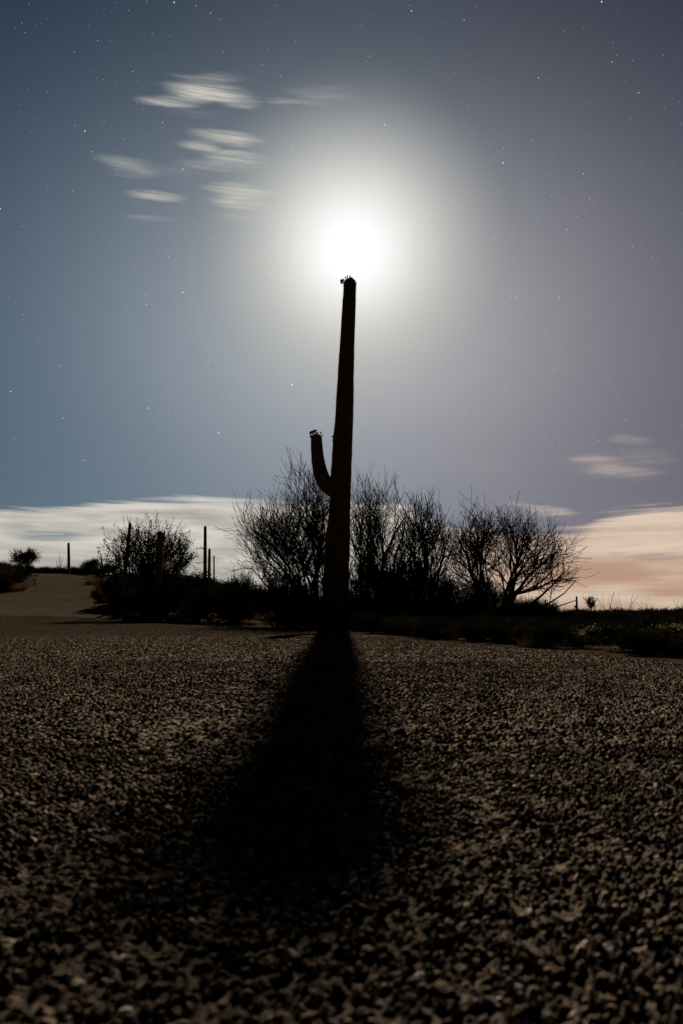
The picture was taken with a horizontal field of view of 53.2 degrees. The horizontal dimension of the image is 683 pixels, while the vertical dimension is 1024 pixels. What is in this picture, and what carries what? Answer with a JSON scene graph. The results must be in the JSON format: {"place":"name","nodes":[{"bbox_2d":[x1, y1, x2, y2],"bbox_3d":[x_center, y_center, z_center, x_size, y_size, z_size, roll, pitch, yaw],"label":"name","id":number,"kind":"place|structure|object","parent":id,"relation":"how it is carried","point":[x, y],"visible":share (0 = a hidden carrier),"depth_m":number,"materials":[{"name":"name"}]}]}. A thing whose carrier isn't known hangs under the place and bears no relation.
{"place":"outdoors","nodes":[
{"label":"outdoors","id":0,"kind":"place"},
{"bbox_2d":[0,573,114,617],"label":"road","id":1,"kind":"structure","parent":0,"point":[59,595],"depth_m":29.76,"materials":[{"name":"asphalt"}]},
{"bbox_2d":[0,616,682,1023],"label":"pavement","id":2,"kind":"structure","parent":0,"point":[216,824],"depth_m":0.73,"materials":[{"name":"asphalt"}]},
{"bbox_2d":[0,573,682,664],"bbox_3d":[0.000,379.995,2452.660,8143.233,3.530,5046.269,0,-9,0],"label":"ground","id":3,"kind":"structure","parent":0,"point":[603,649],"depth_m":6.89,"materials":[{"name":"soil"}]},
{"bbox_2d":[0,575,12,590],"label":"shrub","id":4,"kind":"object","parent":3,"relation":"on","point":[2,578],"visible":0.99,"depth_m":33.51,"materials":[{"name":"black plant"}]},
{"bbox_2d":[0,577,15,590],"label":"shrub","id":5,"kind":"object","parent":3,"relation":"on","point":[10,581],"visible":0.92,"depth_m":33.63,"materials":[{"name":"plant"}]},
{"bbox_2d":[0,570,18,584],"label":"shrub","id":6,"kind":"object","parent":3,"relation":"on","point":[7,575],"visible":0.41,"depth_m":34.50,"materials":[{"name":"plant"}]},
{"bbox_2d":[3,563,21,569],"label":"shrub","id":7,"kind":"object","parent":3,"relation":"on","point":[6,567],"visible":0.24,"depth_m":39.62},
{"bbox_2d":[4,562,26,571],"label":"shrub","id":8,"kind":"object","parent":3,"relation":"on","point":[20,566],"visible":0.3,"depth_m":40.85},
{"bbox_2d":[9,571,26,585],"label":"shrub","id":9,"kind":"object","parent":3,"relation":"on","point":[20,577],"visible":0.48,"depth_m":34.90,"materials":[{"name":"black plant"}]},
{"bbox_2d":[8,583,30,590],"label":"grass tuft","id":10,"kind":"object","parent":3,"relation":"on","point":[17,588],"visible":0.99,"depth_m":33.68,"materials":[{"name":"plant"}]},
{"bbox_2d":[15,568,31,580],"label":"shrub","id":11,"kind":"object","parent":3,"relation":"on","point":[26,573],"visible":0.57,"depth_m":39.15,"materials":[{"name":"black plant"}]},
{"bbox_2d":[7,546,41,565],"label":"crest tree","id":12,"kind":"object","parent":3,"relation":"on","point":[28,557],"visible":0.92,"depth_m":49.56,"materials":[{"name":"black plant"}]},
{"bbox_2d":[24,564,36,571],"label":"shrub","id":13,"kind":"object","parent":3,"relation":"on","point":[31,568],"visible":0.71,"depth_m":49.24,"materials":[{"name":"black plant"}]},
{"bbox_2d":[36,566,56,573],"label":"shrub","id":14,"kind":"object","parent":3,"relation":"on","point":[43,570],"visible":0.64,"depth_m":53.79,"materials":[{"name":"black plant"}]},
{"bbox_2d":[49,566,60,573],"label":"shrub","id":15,"kind":"object","parent":3,"relation":"on","point":[53,570],"visible":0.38,"depth_m":54.48,"materials":[{"name":"black plant"}]},
{"bbox_2d":[55,552,64,573],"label":"ocotillo","id":16,"kind":"object","parent":3,"relation":"on","point":[59,564],"visible":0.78,"depth_m":52.12,"materials":[{"name":"black plant"}]},
{"bbox_2d":[67,542,69,573],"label":"saguaro","id":17,"kind":"object","parent":3,"relation":"on","point":[68,557],"visible":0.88,"depth_m":50.00,"materials":[{"name":"plant"}]},
{"bbox_2d":[58,565,81,574],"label":"shrub","id":18,"kind":"object","parent":3,"relation":"on","point":[63,568],"visible":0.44,"depth_m":53.52,"materials":[{"name":"black plant"}]},
{"bbox_2d":[66,567,84,574],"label":"shrub","id":19,"kind":"object","parent":3,"relation":"on","point":[73,571],"visible":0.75,"depth_m":53.31,"materials":[{"name":"black plant"}]},
{"bbox_2d":[77,560,95,573],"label":"shrub","id":20,"kind":"object","parent":3,"relation":"on","point":[87,564],"visible":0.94,"depth_m":44.90,"materials":[{"name":"black plant"}]},
{"bbox_2d":[82,557,102,573],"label":"shrub","id":21,"kind":"object","parent":3,"relation":"on","point":[94,564],"visible":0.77,"depth_m":45.39,"materials":[{"name":"black plant"}]},
{"bbox_2d":[84,577,104,584],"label":"grass tuft","id":22,"kind":"object","parent":3,"relation":"on","point":[89,581],"visible":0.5,"depth_m":36.72,"materials":[{"name":"plant"}]},
{"bbox_2d":[89,574,117,607],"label":"shrub","id":23,"kind":"object","parent":3,"relation":"on","point":[96,595],"visible":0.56,"depth_m":27.52,"materials":[{"name":"black plant"}]},
{"bbox_2d":[93,565,113,579],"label":"shrub","id":24,"kind":"object","parent":3,"relation":"on","point":[99,574],"visible":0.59,"depth_m":38.89,"materials":[{"name":"black plant"}]},
{"bbox_2d":[101,571,121,606],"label":"shrub","id":25,"kind":"object","parent":3,"relation":"on","point":[110,586],"visible":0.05,"depth_m":28.29,"materials":[{"name":"black plant"}]},
{"bbox_2d":[119,523,131,613],"bbox_3d":[-8.375,2.257,26.463,0.364,3.735,0.163,0,-9,0],"label":"saguaro","id":26,"kind":"object","parent":3,"relation":"on","point":[124,569],"visible":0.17,"depth_m":26.36,"materials":[{"name":"plant"}]},
{"bbox_2d":[108,573,146,610],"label":"shrub","id":27,"kind":"object","parent":3,"relation":"on","point":[120,588],"visible":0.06,"depth_m":27.39,"materials":[{"name":"black plant"}]},
{"bbox_2d":[92,510,206,618],"bbox_3d":[-6.690,1.803,23.449,3.808,3.852,2.993,0,-9,0],"label":"leafy tree","id":28,"kind":"object","parent":3,"relation":"on","point":[143,571],"visible":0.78,"depth_m":23.35,"materials":[{"name":"black plant"}]},
{"bbox_2d":[153,530,164,622],"bbox_3d":[-5.602,2.063,20.930,0.252,3.015,0.251,5,-10,-30],"label":"saguaro","id":29,"kind":"object","parent":3,"relation":"on","point":[158,584],"visible":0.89,"depth_m":20.88,"materials":[{"name":"plant"}]},
{"bbox_2d":[137,571,192,621],"bbox_3d":[-5.405,2.637,21.395,1.899,1.656,1.608,-5,-10,29],"label":"shrub","id":30,"kind":"object","parent":3,"relation":"on","point":[165,583],"visible":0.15,"depth_m":21.34,"materials":[{"name":"black plant"}]},
{"bbox_2d":[154,581,190,622],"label":"shrub","id":31,"kind":"object","parent":3,"relation":"on","point":[169,603],"visible":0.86,"depth_m":20.41,"materials":[{"name":"black plant"}]},
{"bbox_2d":[147,580,201,622],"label":"shrub","id":32,"kind":"object","parent":3,"relation":"on","point":[183,587],"visible":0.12,"depth_m":20.77,"materials":[{"name":"black plant"}]},
{"bbox_2d":[168,610,187,621],"bbox_3d":[-4.511,2.870,18.872,0.613,0.338,0.150,-2,-9,13],"label":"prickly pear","id":33,"kind":"object","parent":3,"relation":"on","point":[177,617],"visible":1,"depth_m":18.81,"materials":[{"name":"plant"}]},
{"bbox_2d":[175,569,215,621],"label":"shrub","id":34,"kind":"object","parent":3,"relation":"on","point":[197,577],"visible":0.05,"depth_m":21.75,"materials":[{"name":"black plant"}]},
{"bbox_2d":[175,569,219,621],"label":"shrub","id":35,"kind":"object","parent":3,"relation":"on","point":[206,580],"visible":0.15,"depth_m":21.29,"materials":[{"name":"black plant"}]},
{"bbox_2d":[177,583,223,624],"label":"shrub","id":36,"kind":"object","parent":3,"relation":"on","point":[203,597],"visible":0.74,"depth_m":18.80,"materials":[{"name":"black plant"}]},
{"bbox_2d":[203,526,206,575],"bbox_3d":[-5.981,2.634,29.951,0.246,4.131,0.161,0,-9,0],"label":"saguaro","id":37,"kind":"object","parent":3,"relation":"on","point":[205,552],"visible":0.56,"depth_m":30.03,"materials":[{"name":"plant"}]},
{"bbox_2d":[208,548,210,578],"bbox_3d":[-5.986,3.213,30.873,0.178,3.168,0.144,0,-9,0],"label":"saguaro","id":38,"kind":"object","parent":3,"relation":"on","point":[209,560],"visible":0.35,"depth_m":30.98,"materials":[{"name":"plant"}]},
{"bbox_2d":[201,613,221,625],"bbox_3d":[-3.168,2.635,16.620,0.540,0.361,0.154,0,-9,0],"label":"prickly pear","id":39,"kind":"object","parent":3,"relation":"on","point":[212,617],"visible":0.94,"depth_m":16.65,"materials":[{"name":"plant"}]},
{"bbox_2d":[193,575,233,619],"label":"shrub","id":40,"kind":"object","parent":3,"relation":"on","point":[212,582],"visible":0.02,"depth_m":20.89,"materials":[{"name":"black plant"}]},
{"bbox_2d":[213,555,214,578],"bbox_3d":[-6.136,3.509,32.851,0.144,2.888,0.082,0,-9,0],"label":"saguaro","id":41,"kind":"object","parent":3,"relation":"on","point":[213,566],"visible":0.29,"depth_m":32.96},
{"bbox_2d":[197,591,239,624],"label":"shrub","id":42,"kind":"object","parent":3,"relation":"on","point":[223,611],"visible":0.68,"depth_m":18.62,"materials":[{"name":"black plant"}]},
{"bbox_2d":[207,582,256,625],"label":"shrub","id":43,"kind":"object","parent":3,"relation":"on","point":[237,590],"visible":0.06,"depth_m":19.73,"materials":[{"name":"black plant"}]},
{"bbox_2d":[214,565,258,625],"bbox_3d":[-2.557,2.142,17.315,1.295,1.562,1.109,4,-10,-26],"label":"shrub","id":44,"kind":"object","parent":3,"relation":"on","point":[227,593],"visible":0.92,"depth_m":17.25,"materials":[{"name":"black plant"}]},
{"bbox_2d":[222,578,264,621],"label":"shrub","id":45,"kind":"object","parent":3,"relation":"on","point":[249,594],"visible":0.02,"depth_m":22.82,"materials":[{"name":"black plant"}]},
{"bbox_2d":[250,590,275,621],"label":"shrub","id":46,"kind":"object","parent":3,"relation":"on","point":[263,614],"visible":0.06,"depth_m":28.32,"materials":[{"name":"black plant"}]},
{"bbox_2d":[258,610,286,627],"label":"weed","id":47,"kind":"object","parent":3,"relation":"on","point":[272,618],"visible":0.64,"depth_m":14.96,"materials":[{"name":"plant"}]},
{"bbox_2d":[244,561,310,627],"bbox_3d":[-1.425,1.874,15.553,1.610,1.568,1.311,0,-9,-3],"label":"shrub","id":48,"kind":"object","parent":3,"relation":"on","point":[263,588],"visible":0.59,"depth_m":15.43,"materials":[{"name":"black plant"}]},
{"bbox_2d":[263,562,312,619],"bbox_3d":[-1.172,1.853,15.094,1.094,1.503,0.890,0,-9,-2],"label":"shrub","id":49,"kind":"object","parent":3,"relation":"on","point":[282,600],"visible":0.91,"depth_m":15.07,"materials":[{"name":"black plant"}]},
{"bbox_2d":[214,447,378,627],"bbox_3d":[-1.247,0.662,17.640,4.366,4.718,3.700,0,-9,0],"label":"bare tree","id":50,"kind":"object","parent":3,"relation":"on","point":[281,535],"visible":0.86,"depth_m":17.22,"materials":[{"name":"black plant"}]},
{"bbox_2d":[289,574,320,627],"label":"shrub","id":51,"kind":"object","parent":3,"relation":"on","point":[306,583],"visible":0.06,"depth_m":16.70,"materials":[{"name":"black plant"}]},
{"bbox_2d":[301,575,322,614],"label":"shrub","id":52,"kind":"object","parent":3,"relation":"on","point":[316,595],"visible":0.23,"depth_m":16.45,"materials":[{"name":"black plant"}]},
{"bbox_2d":[309,275,356,627],"bbox_3d":[-0.186,-1.425,15.872,1.082,8.719,0.684,5,-10,-28],"label":"saguaro","id":53,"kind":"object","parent":3,"relation":"on","point":[335,486],"visible":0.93,"depth_m":15.64,"materials":[{"name":"plant"}]},
{"bbox_2d":[316,548,390,614],"bbox_3d":[0.263,1.779,15.704,1.779,1.836,1.758,7,-11,-38],"label":"shrub","id":54,"kind":"object","parent":3,"relation":"on","point":[356,581],"visible":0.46,"depth_m":15.49,"materials":[{"name":"black plant"}]},
{"bbox_2d":[352,569,390,612],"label":"shrub","id":55,"kind":"object","parent":3,"relation":"on","point":[366,594],"visible":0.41,"depth_m":15.77,"materials":[{"name":"black plant"}]},
{"bbox_2d":[349,547,395,600],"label":"shrub","id":56,"kind":"object","parent":3,"relation":"on","point":[369,563],"visible":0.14,"depth_m":17.09,"materials":[{"name":"black plant"}]},
{"bbox_2d":[368,564,411,613],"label":"shrub","id":57,"kind":"object","parent":3,"relation":"on","point":[384,593],"visible":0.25,"depth_m":15.35,"materials":[{"name":"black plant"}]},
{"bbox_2d":[350,465,431,601],"bbox_3d":[1.172,0.916,18.674,2.832,4.559,3.192,0,-9,0],"label":"bare tree","id":58,"kind":"object","parent":3,"relation":"on","point":[375,525],"visible":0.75,"depth_m":18.61,"materials":[{"name":"black plant"}]},
{"bbox_2d":[383,617,410,633],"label":"weed","id":59,"kind":"object","parent":3,"relation":"on","point":[388,626],"visible":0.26,"depth_m":9.23,"materials":[{"name":"black plant"}]},
{"bbox_2d":[391,619,411,635],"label":"shrub","id":60,"kind":"object","parent":3,"relation":"on","point":[397,629],"visible":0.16,"depth_m":9.13,"materials":[{"name":"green plant"}]},
{"bbox_2d":[375,552,433,610],"bbox_3d":[1.497,1.710,14.814,1.379,1.704,1.180,5,-10,-31],"label":"shrub","id":61,"kind":"object","parent":3,"relation":"on","point":[393,583],"visible":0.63,"depth_m":14.71,"materials":[{"name":"black plant"}]},
{"bbox_2d":[374,553,437,604],"bbox_3d":[1.409,1.845,16.126,1.608,1.840,1.627,-6,-11,34],"label":"shrub","id":62,"kind":"object","parent":3,"relation":"on","point":[387,571],"visible":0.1,"depth_m":15.95,"materials":[{"name":"black plant"}]},
{"bbox_2d":[380,487,473,602],"bbox_3d":[2.124,1.091,16.369,2.432,3.415,2.723,0,-9,0],"label":"bare tree","id":63,"kind":"object","parent":3,"relation":"on","point":[421,537],"visible":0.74,"depth_m":16.15,"materials":[{"name":"black plant"}]},
{"bbox_2d":[392,554,465,615],"bbox_3d":[1.840,1.687,14.504,1.614,1.626,1.314,-5,-10,31],"label":"shrub","id":64,"kind":"object","parent":3,"relation":"on","point":[430,587],"visible":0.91,"depth_m":14.31,"materials":[{"name":"black plant"}]},
{"bbox_2d":[438,565,458,600],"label":"shrub","id":65,"kind":"object","parent":3,"relation":"on","point":[444,580],"visible":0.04,"depth_m":16.85,"materials":[{"name":"black plant"}]},
{"bbox_2d":[436,573,472,605],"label":"shrub","id":66,"kind":"object","parent":3,"relation":"on","point":[459,596],"visible":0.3,"depth_m":15.35,"materials":[{"name":"black plant"}]},
{"bbox_2d":[452,574,478,606],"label":"shrub","id":67,"kind":"object","parent":3,"relation":"on","point":[466,592],"visible":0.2,"depth_m":15.39,"materials":[{"name":"black plant"}]},
{"bbox_2d":[445,623,485,640],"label":"shrub","id":68,"kind":"object","parent":3,"relation":"on","point":[458,626],"visible":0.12,"depth_m":6.62,"materials":[{"name":"black plant"}]},
{"bbox_2d":[447,622,489,641],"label":"weed","id":69,"kind":"object","parent":3,"relation":"on","point":[469,633],"visible":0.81,"depth_m":6.43,"materials":[{"name":"black plant"}]},
{"bbox_2d":[449,619,495,640],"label":"shrub","id":70,"kind":"object","parent":3,"relation":"on","point":[460,623],"visible":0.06,"depth_m":7.04,"materials":[{"name":"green plant"}]},
{"bbox_2d":[454,570,501,609],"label":"shrub","id":71,"kind":"object","parent":3,"relation":"on","point":[482,585],"visible":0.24,"depth_m":15.27,"materials":[{"name":"black plant"}]},
{"bbox_2d":[459,583,513,615],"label":"shrub","id":72,"kind":"object","parent":3,"relation":"on","point":[494,601],"visible":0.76,"depth_m":14.62,"materials":[{"name":"black plant"}]},
{"bbox_2d":[474,617,501,640],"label":"weed","id":73,"kind":"object","parent":3,"relation":"on","point":[479,621],"visible":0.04,"depth_m":6.69,"materials":[{"name":"black plant"}]},
{"bbox_2d":[475,617,523,642],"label":"shrub","id":74,"kind":"object","parent":3,"relation":"on","point":[495,628],"visible":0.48,"depth_m":6.03,"materials":[{"name":"green plant"}]},
{"bbox_2d":[487,619,519,641],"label":"weed","id":75,"kind":"object","parent":3,"relation":"on","point":[492,638],"visible":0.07,"depth_m":6.30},
{"bbox_2d":[480,613,530,641],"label":"shrub","id":76,"kind":"object","parent":3,"relation":"on","point":[503,618],"visible":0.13,"depth_m":6.48,"materials":[{"name":"green plant"}]},
{"bbox_2d":[496,582,522,611],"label":"shrub","id":77,"kind":"object","parent":3,"relation":"on","point":[514,606],"visible":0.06,"depth_m":16.06,"materials":[{"name":"black plant"}]},
{"bbox_2d":[500,623,533,642],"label":"weed","id":78,"kind":"object","parent":3,"relation":"on","point":[515,633],"visible":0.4,"depth_m":5.59,"materials":[{"name":"plant"}]},
{"bbox_2d":[433,490,600,614],"bbox_3d":[3.848,1.027,15.549,3.700,3.325,3.044,0,-9,0],"label":"bare tree","id":79,"kind":"object","parent":3,"relation":"on","point":[473,546],"visible":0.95,"depth_m":15.23,"materials":[{"name":"black plant"}]},
{"bbox_2d":[499,596,538,617],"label":"shrub","id":80,"kind":"object","parent":3,"relation":"on","point":[520,607],"visible":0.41,"depth_m":15.11,"materials":[{"name":"black plant"}]},
{"bbox_2d":[504,623,534,642],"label":"weed","id":81,"kind":"object","parent":3,"relation":"on","point":[509,636],"visible":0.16,"depth_m":5.84,"materials":[{"name":"green plant"}]},
{"bbox_2d":[518,635,553,647],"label":"grass tuft","id":82,"kind":"object","parent":3,"relation":"on","point":[533,645],"visible":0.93,"depth_m":5.12,"materials":[{"name":"plant"}]},
{"bbox_2d":[510,617,574,632],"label":"shrub","id":83,"kind":"object","parent":3,"relation":"on","point":[540,621],"visible":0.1,"depth_m":6.00,"materials":[{"name":"green plant"}]},
{"bbox_2d":[523,596,562,615],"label":"shrub","id":84,"kind":"object","parent":3,"relation":"on","point":[534,606],"visible":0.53,"depth_m":14.36,"materials":[{"name":"black plant"}]},
{"bbox_2d":[521,621,584,647],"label":"weed","id":85,"kind":"object","parent":3,"relation":"on","point":[555,634],"visible":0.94,"depth_m":5.12,"materials":[{"name":"green plant"}]},
{"bbox_2d":[545,600,568,616],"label":"shrub","id":86,"kind":"object","parent":3,"relation":"on","point":[559,612],"visible":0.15,"depth_m":14.83,"materials":[{"name":"black plant"}]},
{"bbox_2d":[557,609,577,613],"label":"shrub","id":87,"kind":"object","parent":3,"relation":"on","point":[567,611],"visible":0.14,"depth_m":24.02,"materials":[{"name":"black plant"}]},
{"bbox_2d":[558,612,586,619],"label":"shrub","id":88,"kind":"object","parent":3,"relation":"on","point":[566,616],"visible":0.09,"depth_m":11.53,"materials":[{"name":"black plant"}]},
{"bbox_2d":[574,596,577,611],"bbox_3d":[12.247,5.186,35.615,0.216,1.601,0.116,3,-9,-18],"label":"saguaro","id":89,"kind":"object","parent":3,"relation":"on","point":[576,606],"visible":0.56,"depth_m":35.63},
{"bbox_2d":[560,607,603,615],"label":"shrub","id":90,"kind":"object","parent":3,"relation":"on","point":[590,612],"visible":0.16,"depth_m":19.75,"materials":[{"name":"black plant"}]},
{"bbox_2d":[569,634,600,648],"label":"weed","id":91,"kind":"object","parent":3,"relation":"on","point":[577,640],"visible":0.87,"depth_m":5.02,"materials":[{"name":"plant"}]},
{"bbox_2d":[582,594,596,609],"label":"round bush","id":92,"kind":"object","parent":3,"relation":"on","point":[590,604],"visible":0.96,"depth_m":27.68,"materials":[{"name":"black plant"}]},
{"bbox_2d":[568,619,621,643],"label":"shrub","id":93,"kind":"object","parent":3,"relation":"on","point":[583,627],"visible":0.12,"depth_m":6.32,"materials":[{"name":"green plant"}]},
{"bbox_2d":[576,623,617,644],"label":"shrub","id":94,"kind":"object","parent":3,"relation":"on","point":[582,631],"visible":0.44,"depth_m":5.67,"materials":[{"name":"green plant"}]},
{"bbox_2d":[580,621,641,650],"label":"weed","id":95,"kind":"object","parent":3,"relation":"on","point":[612,628],"visible":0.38,"depth_m":4.83,"materials":[{"name":"green plant"}]},
{"bbox_2d":[598,619,636,629],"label":"shrub","id":96,"kind":"object","parent":3,"relation":"on","point":[612,622],"visible":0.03,"depth_m":7.75,"materials":[{"name":"green plant"}]},
{"bbox_2d":[599,609,645,621],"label":"shrub","id":97,"kind":"object","parent":3,"relation":"on","point":[634,612],"visible":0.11,"depth_m":12.01,"materials":[{"name":"black plant"}]},
{"bbox_2d":[605,623,677,656],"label":"weed","id":98,"kind":"object","parent":3,"relation":"on","point":[640,640],"visible":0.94,"depth_m":4.22,"materials":[{"name":"black plant"}]},
{"bbox_2d":[627,607,655,615],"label":"shrub","id":99,"kind":"object","parent":3,"relation":"on","point":[647,611],"visible":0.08,"depth_m":15.15,"materials":[{"name":"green plant"}]},
{"bbox_2d":[612,627,672,654],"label":"shrub","id":100,"kind":"object","parent":3,"relation":"on","point":[659,649],"visible":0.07,"depth_m":4.38,"materials":[{"name":"green plant"}]},
{"bbox_2d":[629,615,682,630],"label":"shrub","id":101,"kind":"object","parent":3,"relation":"on","point":[648,622],"visible":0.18,"depth_m":5.97,"materials":[{"name":"green plant"}]},
{"bbox_2d":[637,607,681,623],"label":"shrub","id":102,"kind":"object","parent":3,"relation":"on","point":[658,615],"visible":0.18,"depth_m":10.38,"materials":[{"name":"black plant"}]},
{"bbox_2d":[645,623,682,655],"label":"weed","id":103,"kind":"object","parent":3,"relation":"on","point":[671,631],"visible":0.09,"depth_m":4.40,"materials":[{"name":"plant"}]},
{"bbox_2d":[657,608,682,616],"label":"shrub","id":104,"kind":"object","parent":3,"relation":"on","point":[666,610],"visible":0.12,"depth_m":27.85,"materials":[{"name":"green plant"}]},
{"bbox_2d":[662,620,682,654],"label":"shrub","id":105,"kind":"object","parent":3,"relation":"on","point":[679,625],"visible":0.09,"depth_m":4.50,"materials":[{"name":"green plant"}]},
{"bbox_2d":[0,0,682,611],"label":"sky","id":106,"kind":"structure","parent":0,"point":[189,189],"materials":[{"name":"blue"}]},
{"bbox_2d":[518,596,542,612],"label":"shrub","id":107,"kind":"object","parent":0,"point":[531,601],"visible":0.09,"depth_m":16.31,"materials":[{"name":"black plant"}]}
]}

